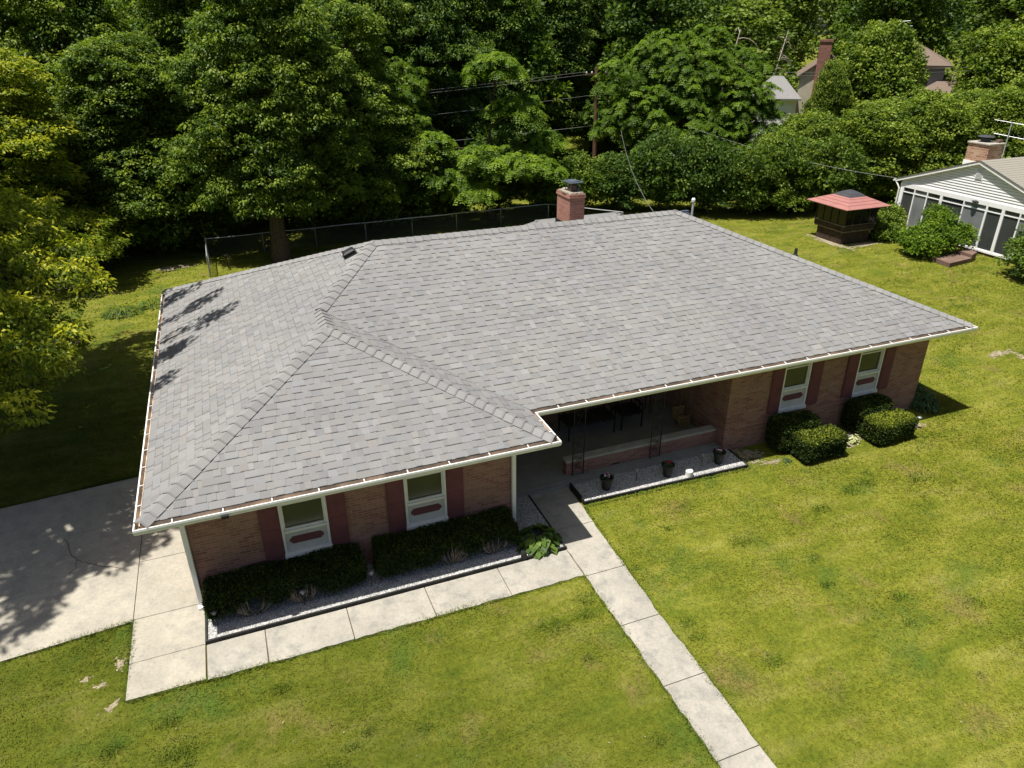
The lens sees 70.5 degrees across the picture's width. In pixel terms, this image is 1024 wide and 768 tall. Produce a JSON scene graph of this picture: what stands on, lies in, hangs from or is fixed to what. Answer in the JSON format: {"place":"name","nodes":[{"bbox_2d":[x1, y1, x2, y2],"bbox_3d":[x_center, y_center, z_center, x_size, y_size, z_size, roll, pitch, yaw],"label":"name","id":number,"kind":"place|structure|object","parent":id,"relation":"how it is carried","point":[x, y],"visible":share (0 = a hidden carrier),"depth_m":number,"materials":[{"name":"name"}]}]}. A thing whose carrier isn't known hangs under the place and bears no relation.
{"place":"outdoors","nodes":[
{"label":"outdoors","id":0,"kind":"place"},
{"bbox_2d":[0,477,205,701],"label":"driveway","id":1,"kind":"structure","parent":0,"point":[70,565],"depth_m":13.45,"materials":[{"name":"concrete"}]},
{"bbox_2d":[0,35,1023,767],"bbox_3d":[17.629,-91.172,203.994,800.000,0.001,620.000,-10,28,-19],"label":"ground","id":2,"kind":"structure","parent":0,"point":[134,447],"depth_m":12.49,"materials":[{"name":"green plant"}]},
{"bbox_2d":[0,173,118,433],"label":"maple tree","id":3,"kind":"object","parent":2,"relation":"on","point":[24,336],"visible":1,"depth_m":15.22,"materials":[{"name":"green plant"}]},
{"bbox_2d":[0,46,132,278],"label":"maple tree","id":4,"kind":"object","parent":2,"relation":"on","point":[37,135],"visible":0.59,"depth_m":27.20,"materials":[{"name":"green plant"}]},
{"bbox_2d":[0,0,181,201],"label":"maple tree","id":5,"kind":"object","parent":2,"relation":"on","point":[41,32],"visible":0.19,"depth_m":30.60,"materials":[{"name":"green plant"}]},
{"bbox_2d":[56,195,145,266],"bbox_3d":[-17.423,-6.544,30.802,3.522,3.054,3.420,-23,34,-38],"label":"undergrowth bush","id":6,"kind":"object","parent":2,"relation":"on","point":[95,203],"visible":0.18,"depth_m":30.24,"materials":[{"name":"green plant"}]},
{"bbox_2d":[100,303,144,319],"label":"lily clump","id":7,"kind":"object","parent":2,"relation":"on","point":[118,313],"visible":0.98,"depth_m":25.78,"materials":[{"name":"green plant"}]},
{"bbox_2d":[41,28,229,249],"bbox_3d":[-16.389,-10.509,31.835,7.426,9.223,8.794,-8,28,-16],"label":"maple tree","id":8,"kind":"object","parent":2,"relation":"on","point":[124,61],"visible":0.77,"depth_m":29.76,"materials":[{"name":"green plant"}]},
{"bbox_2d":[111,0,168,42],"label":"distant tree","id":9,"kind":"object","parent":2,"relation":"on","point":[124,9],"visible":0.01,"depth_m":57.27,"materials":[{"name":"green plant"}]},
{"bbox_2d":[133,296,160,310],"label":"lily clump","id":10,"kind":"object","parent":2,"relation":"on","point":[141,304],"visible":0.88,"depth_m":26.52,"materials":[{"name":"green plant"}]},
{"bbox_2d":[112,169,197,257],"bbox_3d":[-15.628,-7.347,31.547,3.522,3.817,3.420,20,33,34],"label":"undergrowth bush","id":11,"kind":"object","parent":2,"relation":"on","point":[159,241],"visible":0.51,"depth_m":31.11,"materials":[{"name":"green plant"}]},
{"bbox_2d":[126,1,195,48],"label":"distant tree","id":12,"kind":"object","parent":2,"relation":"on","point":[139,27],"depth_m":39.69,"materials":[{"name":"green plant"}]},
{"bbox_2d":[110,0,288,228],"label":"maple tree","id":13,"kind":"object","parent":2,"relation":"on","point":[165,24],"visible":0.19,"depth_m":31.90,"materials":[{"name":"green plant"}]},
{"bbox_2d":[166,198,244,249],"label":"undergrowth bush","id":14,"kind":"object","parent":2,"relation":"on","point":[203,227],"visible":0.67,"depth_m":32.44,"materials":[{"name":"green plant"}]},
{"bbox_2d":[151,0,375,262],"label":"maple tree","id":15,"kind":"object","parent":2,"relation":"on","point":[229,68],"visible":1,"depth_m":29.44,"materials":[{"name":"green plant"}]},
{"bbox_2d":[200,0,357,155],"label":"maple tree","id":16,"kind":"object","parent":2,"relation":"on","point":[276,52],"visible":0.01,"depth_m":36.37,"materials":[{"name":"green plant"}]},
{"bbox_2d":[284,165,362,235],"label":"undergrowth bush","id":17,"kind":"object","parent":2,"relation":"on","point":[324,217],"visible":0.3,"depth_m":34.43,"materials":[{"name":"green plant"}]},
{"bbox_2d":[274,0,441,227],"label":"maple tree","id":18,"kind":"object","parent":2,"relation":"on","point":[383,121],"visible":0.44,"depth_m":33.43,"materials":[{"name":"green plant"}]},
{"bbox_2d":[289,0,433,201],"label":"maple tree","id":19,"kind":"object","parent":2,"relation":"on","point":[393,7],"visible":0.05,"depth_m":36.99,"materials":[{"name":"green plant"}]},
{"bbox_2d":[337,149,409,232],"bbox_3d":[-6.776,-9.401,35.261,3.705,4.127,3.816,7,27,15],"label":"undergrowth bush","id":20,"kind":"object","parent":2,"relation":"on","point":[368,209],"visible":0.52,"depth_m":34.43,"materials":[{"name":"green plant"}]},
{"bbox_2d":[205,495,566,645],"bbox_3d":[-2.373,3.398,14.020,6.675,0.095,1.925,-10,28,-19],"label":"bed edging","id":21,"kind":"object","parent":2,"relation":"on","point":[342,606],"visible":0.9,"depth_m":13.02,"materials":[{"name":"grey concrete"}]},
{"bbox_2d":[354,46,444,205],"bbox_3d":[-6.453,-13.615,38.995,6.308,8.330,5.949,23,35,39],"label":"feathery tree","id":22,"kind":"object","parent":2,"relation":"on","point":[414,110],"visible":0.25,"depth_m":37.07,"materials":[{"name":"green plant"}]},
{"bbox_2d":[375,178,449,227],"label":"undergrowth bush","id":23,"kind":"object","parent":2,"relation":"on","point":[420,206],"visible":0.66,"depth_m":35.88,"materials":[{"name":"green plant"}]},
{"bbox_2d":[204,204,623,276],"bbox_3d":[-4.053,-7.184,34.349,19.544,0.942,3.208,-11,28,-20],"label":"chain link fence","id":24,"kind":"object","parent":2,"relation":"on","point":[208,252],"visible":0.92,"depth_m":34.76,"materials":[{"name":"metal"}]},
{"bbox_2d":[374,0,514,165],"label":"dark tree","id":25,"kind":"object","parent":2,"relation":"on","point":[446,17],"visible":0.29,"depth_m":39.30,"materials":[{"name":"green plant"}]},
{"bbox_2d":[408,148,486,220],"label":"undergrowth bush","id":26,"kind":"object","parent":2,"relation":"on","point":[445,163],"visible":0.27,"depth_m":36.95,"materials":[{"name":"green plant"}]},
{"bbox_2d":[410,1,492,137],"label":"feathery tree","id":27,"kind":"object","parent":2,"relation":"on","point":[433,122],"visible":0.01,"depth_m":42.90,"materials":[{"name":"green plant"}]},
{"bbox_2d":[208,449,742,638],"bbox_3d":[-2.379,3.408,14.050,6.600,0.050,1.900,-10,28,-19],"label":"gravel","id":28,"kind":"structure","parent":2,"relation":"on","point":[361,593],"depth_m":13.39,"materials":[{"name":"grey gravel"}]},
{"bbox_2d":[201,542,367,622],"bbox_3d":[-4.019,3.534,12.979,2.904,0.766,0.845,-10,28,-19],"label":"clipped hedge","id":29,"kind":"object","parent":28,"relation":"on","point":[320,568],"visible":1,"depth_m":12.78,"materials":[{"name":"green plant"}]},
{"bbox_2d":[370,505,520,579],"bbox_3d":[-1.265,3.028,13.961,2.941,0.757,0.828,-10,28,-19],"label":"clipped hedge","id":30,"kind":"object","parent":28,"relation":"on","point":[397,552],"visible":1,"depth_m":13.73,"materials":[{"name":"green plant"}]},
{"bbox_2d":[516,523,561,558],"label":"hosta","id":31,"kind":"object","parent":28,"relation":"on","point":[538,547],"visible":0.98,"depth_m":14.20,"materials":[{"name":"green plant"}]},
{"bbox_2d":[407,51,569,220],"bbox_3d":[-0.824,-11.881,35.648,8.645,8.174,4.991,-10,28,-19],"label":"feathery tree","id":32,"kind":"object","parent":2,"relation":"on","point":[463,183],"visible":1,"depth_m":35.14,"materials":[{"name":"green plant"}]},
{"bbox_2d":[207,487,776,767],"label":"walkway","id":33,"kind":"structure","parent":2,"relation":"on","point":[709,713],"depth_m":12.60,"materials":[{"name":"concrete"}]},
{"bbox_2d":[457,123,532,212],"bbox_3d":[-0.731,-11.506,38.745,4.403,4.751,4.275,-3,27,-5],"label":"undergrowth bush","id":34,"kind":"object","parent":2,"relation":"on","point":[498,140],"visible":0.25,"depth_m":38.08,"materials":[{"name":"green plant"}]},
{"bbox_2d":[433,0,559,154],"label":"dark tree","id":35,"kind":"object","parent":2,"relation":"on","point":[487,31],"visible":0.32,"depth_m":42.32,"materials":[{"name":"green plant"}]},
{"bbox_2d":[462,0,573,158],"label":"distant tree","id":36,"kind":"object","parent":2,"relation":"on","point":[532,48],"visible":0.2,"depth_m":43.96,"materials":[{"name":"green plant"}]},
{"bbox_2d":[511,168,564,207],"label":"undergrowth bush","id":37,"kind":"object","parent":2,"relation":"on","point":[521,197],"visible":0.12,"depth_m":39.97,"materials":[{"name":"green plant"}]},
{"bbox_2d":[522,173,584,215],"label":"garden shrub","id":38,"kind":"object","parent":2,"relation":"on","point":[545,194],"visible":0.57,"depth_m":38.29,"materials":[{"name":"green plant"}]},
{"bbox_2d":[132,179,977,610],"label":"brick house","id":39,"kind":"structure","parent":2,"relation":"on","point":[362,393],"depth_m":15.76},
{"bbox_2d":[277,496,332,559],"bbox_3d":[-3.727,2.393,12.980,0.850,1.570,0.120,-10,28,-19],"label":"window","id":40,"kind":"structure","parent":39,"relation":"in","point":[299,540],"depth_m":13.09,"materials":[{"name":"paint"}]},
{"bbox_2d":[403,470,448,530],"bbox_3d":[-1.641,2.023,13.709,0.830,1.570,0.120,-10,28,-19],"label":"window","id":41,"kind":"structure","parent":39,"relation":"in","point":[426,510],"depth_m":13.82,"materials":[{"name":"paint"}]},
{"bbox_2d":[558,403,615,441],"bbox_3d":[1.862,0.767,18.059,1.304,0.938,0.658,-10,28,-19],"label":"metal settee","id":42,"kind":"object","parent":39,"relation":"on","point":[599,414],"visible":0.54,"depth_m":18.04,"materials":[{"name":"black metal"}]},
{"bbox_2d":[610,397,643,430],"bbox_3d":[2.914,0.580,18.427,0.624,0.938,0.638,-10,28,-19],"label":"metal chair","id":43,"kind":"object","parent":39,"relation":"on","point":[630,408],"visible":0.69,"depth_m":18.37,"materials":[{"name":"black metal"}]},
{"bbox_2d":[672,387,690,427],"bbox_3d":[4.309,0.020,18.056,0.360,2.221,0.315,-10,28,-19],"label":"hanging swing","id":44,"kind":"object","parent":39,"relation":"hanging from","point":[679,418],"visible":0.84,"depth_m":18.40,"materials":[{"name":"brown wood"}]},
{"bbox_2d":[777,363,812,412],"bbox_3d":[6.853,0.001,17.526,0.820,1.410,0.120,-10,28,-19],"label":"window","id":45,"kind":"structure","parent":39,"relation":"in","point":[793,397],"depth_m":17.60,"materials":[{"name":"paint"}]},
{"bbox_2d":[850,348,885,396],"bbox_3d":[8.995,-0.379,18.275,0.820,1.410,0.120,-10,28,-19],"label":"window","id":46,"kind":"structure","parent":39,"relation":"in","point":[866,382],"depth_m":18.35,"materials":[{"name":"paint"}]},
{"bbox_2d":[514,0,598,153],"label":"dark tree","id":47,"kind":"object","parent":2,"relation":"on","point":[556,13],"visible":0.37,"depth_m":47.98,"materials":[{"name":"green plant"}]},
{"bbox_2d":[552,148,620,206],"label":"garden shrub","id":48,"kind":"object","parent":2,"relation":"on","point":[588,173],"visible":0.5,"depth_m":38.69,"materials":[{"name":"green plant"}]},
{"bbox_2d":[585,67,606,161],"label":"utility pole","id":49,"kind":"object","parent":2,"relation":"on","point":[594,149],"visible":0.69,"depth_m":43.49,"materials":[{"name":"brown wood"}]},
{"bbox_2d":[552,0,642,156],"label":"dark tree","id":50,"kind":"object","parent":2,"relation":"on","point":[593,13],"visible":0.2,"depth_m":51.34,"materials":[{"name":"green plant"}]},
{"bbox_2d":[585,150,658,210],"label":"garden shrub","id":51,"kind":"object","parent":2,"relation":"on","point":[618,181],"visible":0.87,"depth_m":38.46,"materials":[{"name":"green plant"}]},
{"bbox_2d":[577,0,711,138],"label":"distant tree","id":52,"kind":"object","parent":2,"relation":"on","point":[633,21],"visible":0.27,"depth_m":45.83,"materials":[{"name":"green plant"}]},
{"bbox_2d":[569,449,748,504],"bbox_3d":[3.406,2.082,16.570,4.240,0.140,0.810,-10,28,-19],"label":"bed edging","id":53,"kind":"object","parent":2,"relation":"on","point":[577,493],"visible":1,"depth_m":16.16,"materials":[{"name":"grey concrete"}]},
{"bbox_2d":[574,449,745,499],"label":"gravel","id":54,"kind":"structure","parent":2,"relation":"on","point":[676,478],"depth_m":16.62,"materials":[{"name":"grey gravel"}]},
{"bbox_2d":[600,472,613,490],"bbox_3d":[2.086,2.154,16.004,0.310,0.384,0.310,-10,28,-19],"label":"flower pot","id":55,"kind":"object","parent":54,"relation":"on","point":[607,478],"visible":1,"depth_m":15.96,"materials":[{"name":"black plastic"}]},
{"bbox_2d":[661,460,674,477],"bbox_3d":[3.538,1.919,16.463,0.310,0.385,0.310,-10,28,-19],"label":"flower pot","id":56,"kind":"object","parent":54,"relation":"on","point":[668,466],"visible":1,"depth_m":16.41,"materials":[{"name":"black plastic"}]},
{"bbox_2d":[713,448,725,464],"bbox_3d":[4.834,1.680,16.936,0.310,0.384,0.310,-10,28,-19],"label":"flower pot","id":57,"kind":"object","parent":54,"relation":"on","point":[719,454],"visible":1,"depth_m":16.88,"materials":[{"name":"black plastic"}]},
{"bbox_2d":[623,123,708,211],"bbox_3d":[8.160,-11.504,38.889,4.275,4.558,4.402,-10,28,-19],"label":"lawn edge shrub","id":58,"kind":"object","parent":2,"relation":"on","point":[669,167],"visible":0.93,"depth_m":37.93,"materials":[{"name":"green plant"}]},
{"bbox_2d":[632,0,702,108],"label":"dark tree","id":59,"kind":"object","parent":2,"relation":"on","point":[685,18],"visible":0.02,"depth_m":54.42,"materials":[{"name":"green plant"}]},
{"bbox_2d":[587,24,784,191],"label":"feathery tree","id":60,"kind":"object","parent":2,"relation":"on","point":[690,106],"visible":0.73,"depth_m":41.00,"materials":[{"name":"green plant"}]},
{"bbox_2d":[674,133,748,213],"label":"lawn edge shrub","id":61,"kind":"object","parent":2,"relation":"on","point":[712,172],"visible":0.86,"depth_m":37.70,"materials":[{"name":"green plant"}]},
{"bbox_2d":[680,0,755,91],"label":"leafy tree","id":62,"kind":"object","parent":2,"relation":"on","point":[701,17],"visible":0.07,"depth_m":62.73,"materials":[{"name":"green plant"}]},
{"bbox_2d":[691,0,798,121],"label":"distant tree","id":63,"kind":"object","parent":2,"relation":"on","point":[762,37],"visible":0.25,"depth_m":60.88,"materials":[{"name":"green plant"}]},
{"bbox_2d":[720,139,789,213],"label":"lawn edge shrub","id":64,"kind":"object","parent":2,"relation":"on","point":[757,174],"visible":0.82,"depth_m":37.64,"materials":[{"name":"green plant"}]},
{"bbox_2d":[712,0,801,87],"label":"distant tree","id":65,"kind":"object","parent":2,"relation":"on","point":[795,68],"visible":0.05,"depth_m":74.12,"materials":[{"name":"green plant"}]},
{"bbox_2d":[708,0,829,62],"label":"distant tree","id":66,"kind":"object","parent":2,"relation":"on","point":[813,17],"visible":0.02,"depth_m":101.27,"materials":[{"name":"green plant"}]},
{"bbox_2d":[732,128,824,211],"bbox_3d":[14.680,-11.569,39.268,5.440,4.286,5.017,-9,28,-16],"label":"hedge tree","id":67,"kind":"object","parent":2,"relation":"on","point":[778,196],"visible":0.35,"depth_m":38.20,"materials":[{"name":"green plant"}]},
{"bbox_2d":[773,31,792,77],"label":"dead tree","id":68,"kind":"object","parent":2,"relation":"on","point":[786,57],"visible":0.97,"depth_m":60.27,"materials":[{"name":"grey wood"}]},
{"bbox_2d":[764,409,821,451],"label":"clipped bush","id":69,"kind":"object","parent":2,"relation":"on","point":[781,428],"visible":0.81,"depth_m":17.36,"materials":[{"name":"green plant"}]},
{"bbox_2d":[758,131,834,211],"bbox_3d":[14.848,-11.337,38.842,4.109,4.254,3.990,16,31,29],"label":"lawn edge shrub","id":70,"kind":"object","parent":2,"relation":"on","point":[808,168],"visible":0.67,"depth_m":37.84,"materials":[{"name":"green plant"}]},
{"bbox_2d":[776,0,828,71],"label":"distant tree","id":71,"kind":"object","parent":2,"relation":"on","point":[800,6],"visible":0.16,"depth_m":87.60,"materials":[{"name":"green plant"}]},
{"bbox_2d":[771,106,842,202],"bbox_3d":[16.285,-12.995,41.128,5.644,5.172,6.120,-10,28,-19],"label":"hedge tree","id":72,"kind":"object","parent":2,"relation":"on","point":[800,123],"visible":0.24,"depth_m":39.74,"materials":[{"name":"green plant"}]},
{"bbox_2d":[795,39,837,114],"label":"tan sided house","id":73,"kind":"structure","parent":2,"relation":"on","point":[807,80],"depth_m":51.78,"materials":[{"name":"beige"}]},
{"bbox_2d":[789,423,848,463],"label":"clipped bush","id":74,"kind":"object","parent":2,"relation":"on","point":[823,442],"visible":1,"depth_m":17.06,"materials":[{"name":"green plant"}]},
{"bbox_2d":[800,58,854,122],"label":"round tree","id":75,"kind":"object","parent":2,"relation":"on","point":[833,91],"visible":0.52,"depth_m":46.89,"materials":[{"name":"green plant"}]},
{"bbox_2d":[801,131,869,206],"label":"lawn edge shrub","id":76,"kind":"object","parent":2,"relation":"on","point":[837,176],"visible":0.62,"depth_m":37.99,"materials":[{"name":"green plant"}]},
{"bbox_2d":[807,189,890,244],"bbox_3d":[15.809,-8.028,34.320,2.600,2.340,2.600,-10,28,-19],"label":"gazebo","id":77,"kind":"object","parent":2,"relation":"on","point":[849,216],"visible":1,"depth_m":33.75,"materials":[{"name":"brown wood"}]},
{"bbox_2d":[840,393,893,432],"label":"clipped bush","id":78,"kind":"object","parent":2,"relation":"on","point":[856,410],"visible":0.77,"depth_m":18.14,"materials":[{"name":"green plant"}]},
{"bbox_2d":[804,0,952,74],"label":"distant tree","id":79,"kind":"object","parent":2,"relation":"on","point":[923,23],"visible":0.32,"depth_m":70.38,"materials":[{"name":"green plant"}]},
{"bbox_2d":[808,0,950,46],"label":"distant tree","id":80,"kind":"object","parent":2,"relation":"on","point":[829,13],"visible":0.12,"depth_m":118.09,"materials":[{"name":"green plant"}]},
{"bbox_2d":[833,99,927,195],"bbox_3d":[20.094,-12.962,40.550,5.771,5.597,5.631,-3,27,-5],"label":"hedge tree","id":81,"kind":"object","parent":2,"relation":"on","point":[861,126],"visible":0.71,"depth_m":39.10,"materials":[{"name":"green plant"}]},
{"bbox_2d":[834,18,930,113],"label":"round tree","id":82,"kind":"object","parent":2,"relation":"on","point":[883,59],"visible":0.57,"depth_m":46.64,"materials":[{"name":"green plant"}]},
{"bbox_2d":[858,408,918,444],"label":"clipped bush","id":83,"kind":"object","parent":2,"relation":"on","point":[891,426],"visible":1,"depth_m":17.77,"materials":[{"name":"green plant"}]},
{"bbox_2d":[869,200,907,242],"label":"shrub","id":84,"kind":"object","parent":2,"relation":"on","point":[895,216],"visible":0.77,"depth_m":34.35,"materials":[{"name":"green plant"}]},
{"bbox_2d":[854,93,922,149],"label":"hedge tree","id":85,"kind":"object","parent":2,"relation":"on","point":[900,102],"visible":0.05,"depth_m":42.80,"materials":[{"name":"green plant"}]},
{"bbox_2d":[834,0,947,54],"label":"distant tree","id":86,"kind":"object","parent":2,"relation":"on","point":[936,48],"visible":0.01,"depth_m":100.42,"materials":[{"name":"green plant"}]},
{"bbox_2d":[831,0,964,53],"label":"distant tree","id":87,"kind":"object","parent":2,"relation":"on","point":[849,9],"visible":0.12,"depth_m":84.00,"materials":[{"name":"green plant"}]},
{"bbox_2d":[891,83,944,103],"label":"hedge tree","id":88,"kind":"object","parent":2,"relation":"on","point":[914,91],"visible":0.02,"depth_m":46.12,"materials":[{"name":"green plant"}]},
{"bbox_2d":[908,387,940,412],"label":"weed plant","id":89,"kind":"object","parent":2,"relation":"on","point":[923,404],"visible":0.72,"depth_m":19.36,"materials":[{"name":"green plant"}]},
{"bbox_2d":[900,20,962,94],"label":"brown roofed house","id":90,"kind":"structure","parent":2,"relation":"on","point":[937,77],"depth_m":52.80,"materials":[{"name":"grey"}]},
{"bbox_2d":[879,87,990,198],"bbox_3d":[23.702,-13.191,40.306,6.271,6.207,6.800,4,27,9],"label":"hedge tree","id":91,"kind":"object","parent":2,"relation":"on","point":[944,123],"visible":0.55,"depth_m":38.90,"materials":[{"name":"green plant"}]},
{"bbox_2d":[892,201,980,256],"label":"shrub","id":92,"kind":"object","parent":2,"relation":"on","point":[938,232],"visible":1,"depth_m":31.69,"materials":[{"name":"green plant"}]},
{"bbox_2d":[931,248,976,267],"bbox_3d":[19.283,-5.488,31.435,2.225,0.340,0.989,-12,29,-23],"label":"garden step","id":93,"kind":"object","parent":2,"relation":"on","point":[960,256],"visible":1,"depth_m":31.28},
{"bbox_2d":[922,88,985,159],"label":"hedge tree","id":94,"kind":"object","parent":2,"relation":"on","point":[971,95],"visible":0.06,"depth_m":42.36,"materials":[{"name":"green plant"}]},
{"bbox_2d":[893,135,1023,263],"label":"white house","id":95,"kind":"structure","parent":2,"relation":"on","point":[981,187],"depth_m":32.28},
{"bbox_2d":[933,0,1011,65],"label":"distant tree","id":96,"kind":"object","parent":2,"relation":"on","point":[944,53],"visible":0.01,"depth_m":96.97,"materials":[{"name":"green plant"}]},
{"bbox_2d":[941,83,1023,162],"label":"hedge tree","id":97,"kind":"object","parent":2,"relation":"on","point":[1009,102],"visible":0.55,"depth_m":38.47,"materials":[{"name":"green plant"}]},
{"bbox_2d":[947,0,1018,63],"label":"distant tree","id":98,"kind":"object","parent":2,"relation":"on","point":[962,18],"visible":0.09,"depth_m":81.38,"materials":[{"name":"green plant"}]},
{"bbox_2d":[946,17,1023,92],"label":"round tree","id":99,"kind":"object","parent":2,"relation":"on","point":[992,66],"visible":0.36,"depth_m":49.34,"materials":[{"name":"green plant"}]},
{"bbox_2d":[946,0,1023,72],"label":"distant tree","id":100,"kind":"object","parent":2,"relation":"on","point":[1015,13],"visible":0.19,"depth_m":68.63,"materials":[{"name":"green plant"}]},
{"bbox_2d":[992,225,1023,277],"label":"shrub","id":101,"kind":"object","parent":2,"relation":"on","point":[1015,251],"visible":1,"depth_m":28.99,"materials":[{"name":"green plant"}]},
{"bbox_2d":[1001,75,1023,110],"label":"hedge tree","id":102,"kind":"object","parent":2,"relation":"on","point":[1020,80],"visible":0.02,"depth_m":42.77,"materials":[{"name":"green plant"}]},
{"bbox_2d":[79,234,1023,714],"bbox_3d":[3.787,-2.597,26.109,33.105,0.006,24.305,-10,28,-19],"label":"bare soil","id":103,"kind":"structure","parent":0,"point":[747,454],"depth_m":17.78,"materials":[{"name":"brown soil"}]},
{"bbox_2d":[750,76,800,143],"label":"garage","id":104,"kind":"structure","parent":0,"point":[789,97],"depth_m":51.70,"materials":[{"name":"white"}]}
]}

